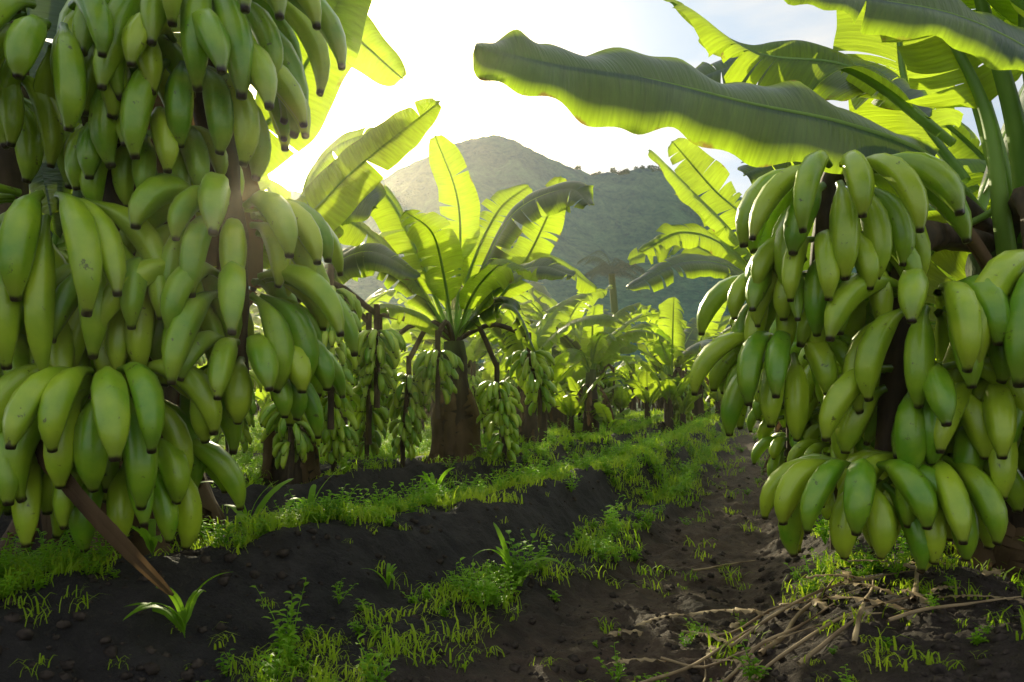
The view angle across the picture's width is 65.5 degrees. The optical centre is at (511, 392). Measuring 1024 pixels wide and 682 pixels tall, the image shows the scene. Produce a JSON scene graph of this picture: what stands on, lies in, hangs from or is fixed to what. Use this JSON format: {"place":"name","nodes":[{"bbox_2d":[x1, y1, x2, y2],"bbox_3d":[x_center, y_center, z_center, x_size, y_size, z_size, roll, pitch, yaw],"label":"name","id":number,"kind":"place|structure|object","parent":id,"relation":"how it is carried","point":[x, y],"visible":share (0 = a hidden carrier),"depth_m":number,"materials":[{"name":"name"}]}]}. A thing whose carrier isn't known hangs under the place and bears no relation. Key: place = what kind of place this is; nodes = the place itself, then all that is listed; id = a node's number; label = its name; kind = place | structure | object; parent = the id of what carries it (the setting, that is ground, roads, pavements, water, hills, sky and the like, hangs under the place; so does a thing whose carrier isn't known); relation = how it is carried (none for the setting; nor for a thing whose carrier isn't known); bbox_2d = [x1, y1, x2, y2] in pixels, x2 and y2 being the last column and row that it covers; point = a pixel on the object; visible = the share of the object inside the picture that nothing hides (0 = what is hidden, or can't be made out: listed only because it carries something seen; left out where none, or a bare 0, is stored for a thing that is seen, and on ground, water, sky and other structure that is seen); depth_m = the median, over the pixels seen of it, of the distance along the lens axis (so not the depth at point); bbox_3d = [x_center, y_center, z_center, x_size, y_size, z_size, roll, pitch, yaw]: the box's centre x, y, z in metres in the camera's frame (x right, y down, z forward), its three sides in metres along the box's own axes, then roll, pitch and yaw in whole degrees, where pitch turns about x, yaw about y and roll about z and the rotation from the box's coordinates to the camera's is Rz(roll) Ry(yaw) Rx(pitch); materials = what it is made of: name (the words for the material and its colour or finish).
{"place":"outdoors","nodes":[
{"label":"outdoors","id":0,"kind":"place"},
{"bbox_2d":[0,399,1023,681],"bbox_3d":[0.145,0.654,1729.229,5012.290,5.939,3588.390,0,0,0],"label":"ground","id":1,"kind":"structure","parent":0,"point":[82,647],"depth_m":2.36,"materials":[{"name":"soil"}]},
{"bbox_2d":[42,190,72,252],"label":"banana plant","id":2,"kind":"object","parent":1,"relation":"on","point":[57,235],"visible":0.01,"depth_m":4.20,"materials":[{"name":"green plant"}]},
{"bbox_2d":[131,514,203,556],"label":"seedling plant","id":3,"kind":"object","parent":1,"relation":"on","point":[151,538],"visible":0.82,"depth_m":2.28,"materials":[{"name":"green plant"}]},
{"bbox_2d":[124,572,228,637],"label":"seedling plant","id":4,"kind":"object","parent":1,"relation":"on","point":[179,618],"visible":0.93,"depth_m":1.95,"materials":[{"name":"green plant"}]},
{"bbox_2d":[195,266,216,366],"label":"banana plant","id":5,"kind":"object","parent":1,"relation":"on","point":[200,361],"depth_m":6.36,"materials":[{"name":"green plant"}]},
{"bbox_2d":[0,0,441,595],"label":"banana plant","id":6,"kind":"object","parent":1,"relation":"on","point":[140,128],"visible":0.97,"depth_m":1.96,"materials":[{"name":"green plant"}]},
{"bbox_2d":[55,70,420,485],"bbox_3d":[-1.450,-0.697,4.767,1.765,2.705,1.464,0,0,10],"label":"banana plant","id":7,"kind":"object","parent":1,"relation":"on","point":[290,452],"visible":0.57,"depth_m":4.59,"materials":[{"name":"green plant"}]},
{"bbox_2d":[201,478,293,522],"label":"seedling plant","id":8,"kind":"object","parent":1,"relation":"on","point":[265,499],"visible":0.48,"depth_m":2.83,"materials":[{"name":"green plant"}]},
{"bbox_2d":[285,466,346,508],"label":"seedling plant","id":9,"kind":"object","parent":1,"relation":"on","point":[312,491],"visible":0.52,"depth_m":2.98,"materials":[{"name":"green plant"}]},
{"bbox_2d":[251,287,443,443],"bbox_3d":[-1.769,-0.286,8.595,2.090,1.924,1.846,0,0,-27],"label":"banana plant","id":10,"kind":"object","parent":1,"relation":"on","point":[384,295],"visible":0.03,"depth_m":8.52,"materials":[{"name":"green plant"}]},
{"bbox_2d":[362,563,396,586],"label":"seedling plant","id":11,"kind":"object","parent":1,"relation":"on","point":[389,572],"visible":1,"depth_m":2.49,"materials":[{"name":"green plant"}]},
{"bbox_2d":[418,467,459,494],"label":"seedling plant","id":12,"kind":"object","parent":1,"relation":"on","point":[426,477],"visible":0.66,"depth_m":3.56,"materials":[{"name":"green plant"}]},
{"bbox_2d":[335,135,596,467],"bbox_3d":[-0.311,-0.538,5.611,2.022,2.390,2.033,0,0,0],"label":"banana plant","id":13,"kind":"object","parent":1,"relation":"on","point":[449,249],"visible":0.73,"depth_m":5.31,"materials":[{"name":"green plant"}]},
{"bbox_2d":[202,282,731,431],"bbox_3d":[-0.311,-0.632,25.332,59.432,2.760,29.725,0,0,0],"label":"distant banana grove","id":14,"kind":"object","parent":1,"relation":"on","point":[668,391],"visible":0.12,"depth_m":11.85,"materials":[{"name":"green plant"}]},
{"bbox_2d":[408,299,533,434],"bbox_3d":[-0.625,-0.257,10.423,1.812,1.872,1.742,0,0,27],"label":"banana plant","id":15,"kind":"object","parent":1,"relation":"on","point":[474,345],"visible":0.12,"depth_m":10.52,"materials":[{"name":"green plant"}]},
{"bbox_2d":[0,438,1023,681],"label":"soil clods","id":16,"kind":"object","parent":1,"relation":"on","point":[187,675],"visible":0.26,"depth_m":2.09,"materials":[{"name":"brown soil"}]},
{"bbox_2d":[0,483,1023,648],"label":"tall weeds","id":17,"kind":"object","parent":1,"relation":"on","point":[821,532],"visible":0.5,"depth_m":2.62,"materials":[{"name":"green plant"}]},
{"bbox_2d":[472,522,566,581],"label":"seedling plant","id":18,"kind":"object","parent":1,"relation":"on","point":[504,554],"visible":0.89,"depth_m":2.60,"materials":[{"name":"green plant"}]},
{"bbox_2d":[454,293,624,445],"bbox_3d":[0.179,-0.249,7.919,1.553,1.600,1.611,0,0,-7],"label":"banana plant","id":19,"kind":"object","parent":1,"relation":"on","point":[541,331],"visible":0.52,"depth_m":7.72,"materials":[{"name":"green plant"}]},
{"bbox_2d":[523,289,670,435],"bbox_3d":[0.802,-0.266,9.716,1.869,1.980,1.795,0,0,37],"label":"banana plant","id":20,"kind":"object","parent":1,"relation":"on","point":[591,347],"visible":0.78,"depth_m":9.49,"materials":[{"name":"green plant"}]},
{"bbox_2d":[576,251,646,391],"bbox_3d":[5.074,-3.143,40.008,3.717,7.639,3.466,0,0,0],"label":"palm tree","id":21,"kind":"object","parent":1,"relation":"on","point":[612,270],"visible":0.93,"depth_m":39.84,"materials":[{"name":"green plant"}]},
{"bbox_2d":[563,305,663,427],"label":"banana plant","id":22,"kind":"object","parent":1,"relation":"on","point":[619,397],"visible":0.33,"depth_m":12.07,"materials":[{"name":"green plant"}]},
{"bbox_2d":[473,0,1023,584],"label":"banana plant","id":23,"kind":"object","parent":1,"relation":"on","point":[903,410],"visible":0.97,"depth_m":2.06,"materials":[{"name":"green plant"}]},
{"bbox_2d":[625,138,939,472],"bbox_3d":[1.960,-0.744,5.750,2.341,2.814,1.966,0,0,12],"label":"banana plant","id":24,"kind":"object","parent":1,"relation":"on","point":[715,251],"visible":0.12,"depth_m":5.80,"materials":[{"name":"green plant"}]},
{"bbox_2d":[604,560,1023,681],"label":"dry stalks","id":25,"kind":"object","parent":1,"relation":"on","point":[913,597],"visible":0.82,"depth_m":2.09,"materials":[{"name":"plant"}]},
{"bbox_2d":[851,252,970,359],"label":"banana plant","id":26,"kind":"object","parent":1,"relation":"on","point":[948,276],"depth_m":5.93,"materials":[{"name":"green plant"}]},
{"bbox_2d":[877,63,990,323],"bbox_3d":[2.923,-0.655,4.381,2.302,2.637,2.223,0,0,33],"label":"banana plant","id":27,"kind":"object","parent":1,"relation":"on","point":[966,150],"visible":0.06,"depth_m":4.42,"materials":[{"name":"green plant"}]},
{"bbox_2d":[0,407,1023,681],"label":"grass","id":28,"kind":"structure","parent":0,"point":[294,519],"depth_m":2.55,"materials":[{"name":"green plant"}]},
{"bbox_2d":[45,0,1022,197],"label":"sky","id":29,"kind":"structure","parent":0,"point":[435,41],"materials":[{"name":"white"}]},
{"bbox_2d":[249,135,856,387],"bbox_3d":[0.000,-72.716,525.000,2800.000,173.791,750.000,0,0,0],"label":"hill","id":30,"kind":"structure","parent":0,"point":[624,216],"depth_m":418.64,"materials":[{"name":"green plant"}]},
{"bbox_2d":[403,165,710,385],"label":"distant trees","id":31,"kind":"object","parent":30,"relation":"on","point":[627,171],"visible":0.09,"depth_m":487.57,"materials":[{"name":"green plant"}]}
]}

